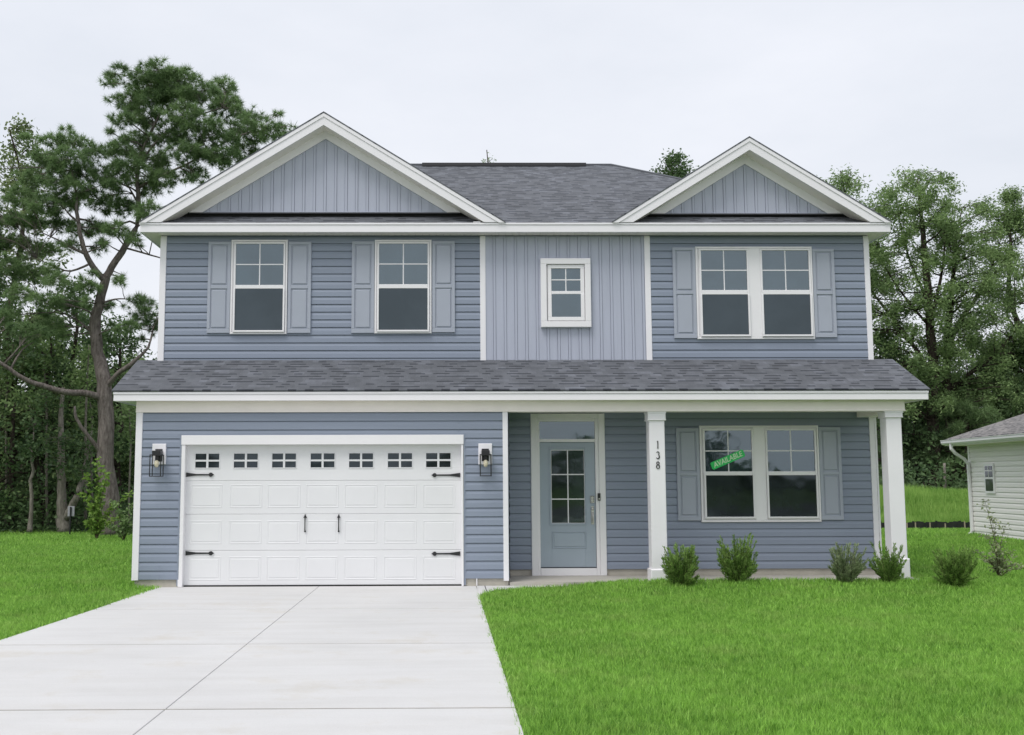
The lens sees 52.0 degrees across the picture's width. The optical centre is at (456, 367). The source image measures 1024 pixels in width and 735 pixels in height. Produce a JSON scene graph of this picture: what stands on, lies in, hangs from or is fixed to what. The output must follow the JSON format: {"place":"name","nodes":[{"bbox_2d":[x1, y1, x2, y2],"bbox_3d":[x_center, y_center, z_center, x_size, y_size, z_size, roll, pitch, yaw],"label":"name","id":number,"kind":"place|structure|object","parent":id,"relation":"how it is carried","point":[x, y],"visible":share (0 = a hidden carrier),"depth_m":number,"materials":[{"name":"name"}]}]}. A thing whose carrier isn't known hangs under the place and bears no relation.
{"place":"outdoors","nodes":[
{"label":"outdoors","id":0,"kind":"place"},
{"bbox_2d":[2,515,80,532],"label":"forest floor","id":1,"kind":"structure","parent":0,"point":[53,524],"depth_m":39.23,"materials":[{"name":"brown soil"}]},
{"bbox_2d":[8,402,15,529],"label":"tree trunk","id":2,"kind":"object","parent":1,"relation":"on","point":[12,435],"visible":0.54,"depth_m":33.38,"materials":[{"name":"brown plant"}]},
{"bbox_2d":[6,405,57,531],"bbox_3d":[-12.819,2.979,31.799,1.362,4.003,1.400,-1,-6,9],"label":"tree trunk","id":3,"kind":"object","parent":1,"relation":"on","point":[32,444],"visible":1,"depth_m":31.68,"materials":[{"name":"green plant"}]},
{"bbox_2d":[31,387,97,532],"bbox_3d":[-11.796,2.785,32.022,2.320,4.536,1.893,0,-6,-1],"label":"tree trunk","id":4,"kind":"object","parent":1,"relation":"on","point":[62,521],"visible":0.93,"depth_m":31.87,"materials":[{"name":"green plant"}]},
{"bbox_2d":[0,586,522,734],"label":"driveway","id":5,"kind":"structure","parent":0,"point":[438,660],"depth_m":9.12,"materials":[{"name":"concrete"}]},
{"bbox_2d":[0,608,512,710],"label":"driveway joint","id":6,"kind":"object","parent":5,"relation":"on","point":[224,709],"visible":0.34,"depth_m":7.47,"materials":[{"name":"grey concrete"}]},
{"bbox_2d":[0,0,1023,391],"label":"sky","id":7,"kind":"structure","parent":0,"point":[876,87],"materials":[{"name":"white"}]},
{"bbox_2d":[0,516,1023,734],"bbox_3d":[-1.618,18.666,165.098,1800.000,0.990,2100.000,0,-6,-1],"label":"lawn ground","id":8,"kind":"structure","parent":0,"point":[658,650],"depth_m":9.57,"materials":[{"name":"green plant"}]},
{"bbox_2d":[1,335,23,526],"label":"tree trunk","id":9,"kind":"object","parent":8,"relation":"on","point":[7,348],"visible":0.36,"depth_m":34.19,"materials":[{"name":"brown plant"}]},
{"bbox_2d":[0,316,55,514],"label":"woodland tree","id":10,"kind":"object","parent":8,"relation":"on","point":[21,392],"visible":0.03,"depth_m":41.93,"materials":[{"name":"green plant"}]},
{"bbox_2d":[0,112,74,525],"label":"young tree","id":11,"kind":"object","parent":8,"relation":"on","point":[27,145],"visible":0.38,"depth_m":35.52,"materials":[{"name":"green plant"}]},
{"bbox_2d":[0,275,75,522],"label":"woodland tree","id":12,"kind":"object","parent":8,"relation":"on","point":[26,373],"visible":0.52,"depth_m":32.90,"materials":[{"name":"green plant"}]},
{"bbox_2d":[0,346,88,527],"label":"woodland tree","id":13,"kind":"object","parent":8,"relation":"on","point":[16,452],"visible":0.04,"depth_m":35.50,"materials":[{"name":"green plant"}]},
{"bbox_2d":[25,352,64,526],"bbox_3d":[-13.477,2.369,33.965,1.272,5.908,1.164,-3,-7,27],"label":"tree trunk","id":14,"kind":"object","parent":8,"relation":"on","point":[47,364],"visible":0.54,"depth_m":34.03,"materials":[{"name":"brown plant"}]},
{"bbox_2d":[0,306,115,518],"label":"woodland tree","id":15,"kind":"object","parent":8,"relation":"on","point":[26,386],"visible":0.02,"depth_m":40.58,"materials":[{"name":"green plant"}]},
{"bbox_2d":[0,305,134,527],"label":"woodland tree","id":16,"kind":"object","parent":8,"relation":"on","point":[43,351],"visible":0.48,"depth_m":34.10,"materials":[{"name":"green plant"}]},
{"bbox_2d":[0,269,135,517],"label":"woodland tree","id":17,"kind":"object","parent":8,"relation":"on","point":[81,317],"visible":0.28,"depth_m":35.46,"materials":[{"name":"green plant"}]},
{"bbox_2d":[68,506,74,534],"bbox_3d":[-11.212,4.513,30.441,0.190,0.966,0.071,0,-6,-1],"label":"sign","id":18,"kind":"object","parent":8,"relation":"on","point":[71,510],"visible":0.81,"depth_m":30.48,"materials":[{"name":"white metal"}]},
{"bbox_2d":[16,325,134,514],"bbox_3d":[-13.690,2.197,37.884,5.224,7.753,4.628,-5,-7,36],"label":"woodland tree","id":19,"kind":"object","parent":8,"relation":"on","point":[121,463],"visible":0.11,"depth_m":37.47,"materials":[{"name":"green plant"}]},
{"bbox_2d":[23,308,141,518],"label":"woodland tree","id":20,"kind":"object","parent":8,"relation":"on","point":[85,314],"visible":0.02,"depth_m":43.03,"materials":[{"name":"green plant"}]},
{"bbox_2d":[76,398,97,500],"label":"tree trunk","id":21,"kind":"object","parent":8,"relation":"on","point":[91,413],"visible":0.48,"depth_m":34.40,"materials":[{"name":"brown plant"}]},
{"bbox_2d":[29,347,148,513],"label":"woodland tree","id":22,"kind":"object","parent":8,"relation":"on","point":[124,372],"visible":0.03,"depth_m":43.84,"materials":[{"name":"green plant"}]},
{"bbox_2d":[66,344,112,528],"bbox_3d":[-12.046,2.209,33.631,1.419,6.113,1.216,-4,-7,32],"label":"tree trunk","id":23,"kind":"object","parent":8,"relation":"on","point":[87,380],"visible":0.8,"depth_m":33.67,"materials":[{"name":"brown plant"}]},
{"bbox_2d":[48,308,156,516],"bbox_3d":[-12.143,1.747,37.222,4.971,7.827,4.724,0,-6,-1],"label":"woodland tree","id":24,"kind":"object","parent":8,"relation":"on","point":[125,340],"visible":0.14,"depth_m":37.00,"materials":[{"name":"green plant"}]},
{"bbox_2d":[76,456,133,538],"bbox_3d":[-9.642,3.577,28.727,1.603,2.279,0.689,1,-6,-9],"label":"sapling","id":25,"kind":"object","parent":8,"relation":"on","point":[98,520],"visible":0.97,"depth_m":28.60,"materials":[{"name":"green plant"}]},
{"bbox_2d":[74,377,135,512],"bbox_3d":[-11.399,3.172,39.090,4.370,6.267,4.850,-2,-6,20],"label":"woodland tree","id":26,"kind":"object","parent":8,"relation":"on","point":[133,458],"visible":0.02,"depth_m":37.56,"materials":[{"name":"green plant"}]},
{"bbox_2d":[104,499,133,539],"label":"sapling","id":27,"kind":"object","parent":8,"relation":"on","point":[122,531],"visible":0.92,"depth_m":27.57,"materials":[{"name":"green plant"}]},
{"bbox_2d":[114,403,135,522],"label":"tree trunk","id":28,"kind":"object","parent":8,"relation":"on","point":[129,424],"visible":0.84,"depth_m":31.45,"materials":[{"name":"brown plant"}]},
{"bbox_2d":[114,405,135,504],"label":"woodland tree","id":29,"kind":"object","parent":8,"relation":"on","point":[127,445],"depth_m":41.58,"materials":[{"name":"green plant"}]},
{"bbox_2d":[0,54,296,535],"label":"pine tree","id":30,"kind":"object","parent":8,"relation":"on","point":[171,85],"visible":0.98,"depth_m":30.91,"materials":[{"name":"green plant"}]},
{"bbox_2d":[0,447,967,532],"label":"undergrowth","id":31,"kind":"object","parent":8,"relation":"on","point":[22,527],"visible":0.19,"depth_m":33.63,"materials":[{"name":"green plant"}]},
{"bbox_2d":[481,150,496,162],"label":"background tree","id":32,"kind":"object","parent":8,"relation":"on","point":[487,159],"visible":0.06,"depth_m":47.28,"materials":[{"name":"green plant"}]},
{"bbox_2d":[9,359,1021,514],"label":"woods","id":33,"kind":"object","parent":8,"relation":"on","point":[134,417],"depth_m":52.55,"materials":[{"name":"green plant"}]},
{"bbox_2d":[111,111,929,587],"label":"two storey house","id":34,"kind":"structure","parent":8,"relation":"on","point":[375,365],"depth_m":17.22,"materials":[{"name":"blue"}]},
{"bbox_2d":[230,240,287,333],"bbox_3d":[-3.280,-1.341,17.409,0.937,1.588,0.079,0,-6,-1],"label":"window","id":35,"kind":"structure","parent":34,"relation":"in","point":[259,268],"depth_m":17.39,"materials":[{"name":"white plastic"}]},
{"bbox_2d":[184,444,461,586],"bbox_3d":[-2.038,2.251,16.066,4.248,2.163,0.090,0,-6,-1],"label":"garage door","id":36,"kind":"structure","parent":34,"relation":"in","point":[256,515],"depth_m":16.06,"materials":[{"name":"white metal"}]},
{"bbox_2d":[374,240,431,333],"bbox_3d":[-0.888,-1.349,17.434,0.945,1.578,0.079,0,-6,-1],"label":"window","id":37,"kind":"structure","parent":34,"relation":"in","point":[403,268],"depth_m":17.41,"materials":[{"name":"white plastic"}]},
{"bbox_2d":[540,258,591,327],"bbox_3d":[1.817,-1.240,17.443,0.833,1.158,0.093,0,-6,-1],"label":"small window","id":38,"kind":"structure","parent":34,"relation":"in","point":[565,283],"depth_m":17.42,"materials":[{"name":"white plastic"}]},
{"bbox_2d":[540,442,596,566],"bbox_3d":[1.821,2.236,17.107,0.902,2.023,0.112,0,-6,-1],"label":"front door","id":39,"kind":"structure","parent":34,"relation":"in","point":[567,470],"depth_m":17.12,"materials":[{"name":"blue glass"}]},
{"bbox_2d":[710,450,744,468],"bbox_3d":[4.441,1.508,17.159,0.589,0.124,0.004,-23,-5,-3],"label":"banner","id":40,"kind":"object","parent":34,"relation":"attached to","point":[730,458],"depth_m":17.16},
{"bbox_2d":[695,247,814,338],"bbox_3d":[4.977,-1.248,17.484,1.954,1.563,0.079,0,-6,-1],"label":"double window","id":41,"kind":"structure","parent":34,"relation":"in","point":[742,292],"depth_m":17.46,"materials":[{"name":"white plastic"}]},
{"bbox_2d":[699,425,821,521],"bbox_3d":[4.973,1.737,17.168,1.958,1.572,0.079,0,-6,-1],"label":"double window","id":42,"kind":"structure","parent":34,"relation":"in","point":[777,479],"depth_m":17.15,"materials":[{"name":"white plastic"}]},
{"bbox_2d":[649,148,698,177],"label":"background tree","id":43,"kind":"object","parent":8,"relation":"on","point":[674,167],"visible":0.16,"depth_m":51.29,"materials":[{"name":"green plant"}]},
{"bbox_2d":[660,542,699,586],"bbox_3d":[3.289,2.884,15.334,0.603,0.649,0.587,0,-6,-1],"label":"shrub","id":44,"kind":"object","parent":8,"relation":"on","point":[676,569],"visible":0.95,"depth_m":15.26,"materials":[{"name":"green plant"}]},
{"bbox_2d":[509,575,913,585],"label":"porch floor","id":45,"kind":"structure","parent":8,"relation":"on","point":[530,580],"depth_m":16.51,"materials":[{"name":"concrete"}]},
{"bbox_2d":[716,533,757,582],"bbox_3d":[4.208,2.843,15.666,0.646,0.772,0.612,0,-6,-1],"label":"shrub","id":46,"kind":"object","parent":8,"relation":"on","point":[740,565],"visible":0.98,"depth_m":15.57,"materials":[{"name":"green plant"}]},
{"bbox_2d":[827,542,869,582],"bbox_3d":[5.796,2.892,15.498,0.632,0.636,0.563,0,-6,-1],"label":"shrub","id":47,"kind":"object","parent":8,"relation":"on","point":[844,570],"visible":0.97,"depth_m":15.41,"materials":[{"name":"green plant"}]},
{"bbox_2d":[820,163,911,341],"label":"tree","id":48,"kind":"object","parent":8,"relation":"on","point":[844,181],"visible":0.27,"depth_m":47.52,"materials":[{"name":"green plant"}]},
{"bbox_2d":[868,540,906,582],"bbox_3d":[6.405,2.893,15.565,0.588,0.641,0.528,0,-6,-1],"label":"shrub","id":49,"kind":"object","parent":8,"relation":"on","point":[889,569],"visible":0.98,"depth_m":15.49,"materials":[{"name":"green plant"}]},
{"bbox_2d":[877,336,926,480],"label":"woodland tree","id":50,"kind":"object","parent":8,"relation":"on","point":[904,346],"visible":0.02,"depth_m":56.39,"materials":[{"name":"green plant"}]},
{"bbox_2d":[873,324,951,485],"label":"woodland tree","id":51,"kind":"object","parent":8,"relation":"on","point":[932,436],"visible":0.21,"depth_m":46.22,"materials":[{"name":"green plant"}]},
{"bbox_2d":[881,521,969,528],"bbox_3d":[14.255,4.812,31.581,3.585,0.385,0.122,0,-6,-1],"label":"silt fence","id":52,"kind":"object","parent":8,"relation":"on","point":[936,524],"visible":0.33,"depth_m":31.60,"materials":[{"name":"black fabric"}]},
{"bbox_2d":[876,403,981,487],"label":"woodland tree","id":53,"kind":"object","parent":8,"relation":"on","point":[909,457],"visible":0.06,"depth_m":48.89,"materials":[{"name":"green plant"}]},
{"bbox_2d":[877,339,996,478],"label":"woodland tree","id":54,"kind":"object","parent":8,"relation":"on","point":[939,377],"visible":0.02,"depth_m":58.80,"materials":[{"name":"green plant"}]},
{"bbox_2d":[903,374,984,482],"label":"woodland tree","id":55,"kind":"object","parent":8,"relation":"on","point":[922,445],"visible":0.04,"depth_m":49.33,"materials":[{"name":"green plant"}]},
{"bbox_2d":[943,463,945,488],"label":"tree trunk","id":56,"kind":"object","parent":8,"relation":"on","point":[944,470],"visible":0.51,"depth_m":41.61,"materials":[{"name":"plant"}]},
{"bbox_2d":[930,544,978,587],"bbox_3d":[7.249,2.889,15.251,0.640,0.629,0.617,0,-6,-1],"label":"shrub","id":57,"kind":"object","parent":8,"relation":"on","point":[957,569],"visible":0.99,"depth_m":15.13,"materials":[{"name":"green plant"}]},
{"bbox_2d":[913,392,1005,487],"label":"woodland tree","id":58,"kind":"object","parent":8,"relation":"on","point":[967,407],"visible":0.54,"depth_m":45.63,"materials":[{"name":"green plant"}]},
{"bbox_2d":[913,367,1017,487],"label":"woodland tree","id":59,"kind":"object","parent":8,"relation":"on","point":[972,386],"visible":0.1,"depth_m":47.39,"materials":[{"name":"green plant"}]},
{"bbox_2d":[924,192,1023,486],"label":"tall tree","id":60,"kind":"object","parent":8,"relation":"on","point":[994,349],"visible":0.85,"depth_m":46.57,"materials":[{"name":"green plant"}]},
{"bbox_2d":[941,338,1018,418],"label":"woodland tree","id":61,"kind":"object","parent":8,"relation":"on","point":[970,360],"visible":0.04,"depth_m":57.64,"materials":[{"name":"green plant"}]},
{"bbox_2d":[941,414,1023,539],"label":"neighbour house","id":62,"kind":"structure","parent":8,"relation":"on","point":[994,462],"depth_m":25.58,"materials":[{"name":"beige plastic"}]},
{"bbox_2d":[984,463,995,493],"bbox_3d":[13.191,2.744,25.924,0.063,0.733,0.524,-1,-6,3],"label":"window","id":63,"kind":"structure","parent":62,"relation":"in","point":[989,469],"depth_m":25.87,"materials":[{"name":"white plastic"}]},
{"bbox_2d":[955,183,1023,413],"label":"tall tree","id":64,"kind":"object","parent":8,"relation":"on","point":[1013,216],"visible":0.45,"depth_m":49.04,"materials":[{"name":"green plant"}]},
{"bbox_2d":[955,347,1023,452],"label":"woodland tree","id":65,"kind":"object","parent":8,"relation":"on","point":[999,387],"visible":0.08,"depth_m":48.09,"materials":[{"name":"green plant"}]},
{"bbox_2d":[970,324,1023,420],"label":"woodland tree","id":66,"kind":"object","parent":8,"relation":"on","point":[1006,405],"visible":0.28,"depth_m":47.17,"materials":[{"name":"green plant"}]},
{"bbox_2d":[973,499,1023,575],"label":"crape myrtle","id":67,"kind":"object","parent":8,"relation":"on","point":[996,563],"visible":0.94,"depth_m":16.96,"materials":[{"name":"green plant"}]},
{"bbox_2d":[477,585,580,596],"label":"walkway","id":68,"kind":"structure","parent":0,"point":[480,589],"depth_m":15.63,"materials":[{"name":"concrete"}]},
{"bbox_2d":[879,484,969,522],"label":"tall grass","id":69,"kind":"structure","parent":0,"point":[924,504],"depth_m":35.28,"materials":[{"name":"green plant"}]},
{"bbox_2d":[869,164,969,488],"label":"tall tree","id":70,"kind":"object","parent":69,"relation":"on","point":[927,299],"visible":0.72,"depth_m":46.03,"materials":[{"name":"green plant"}]}
]}

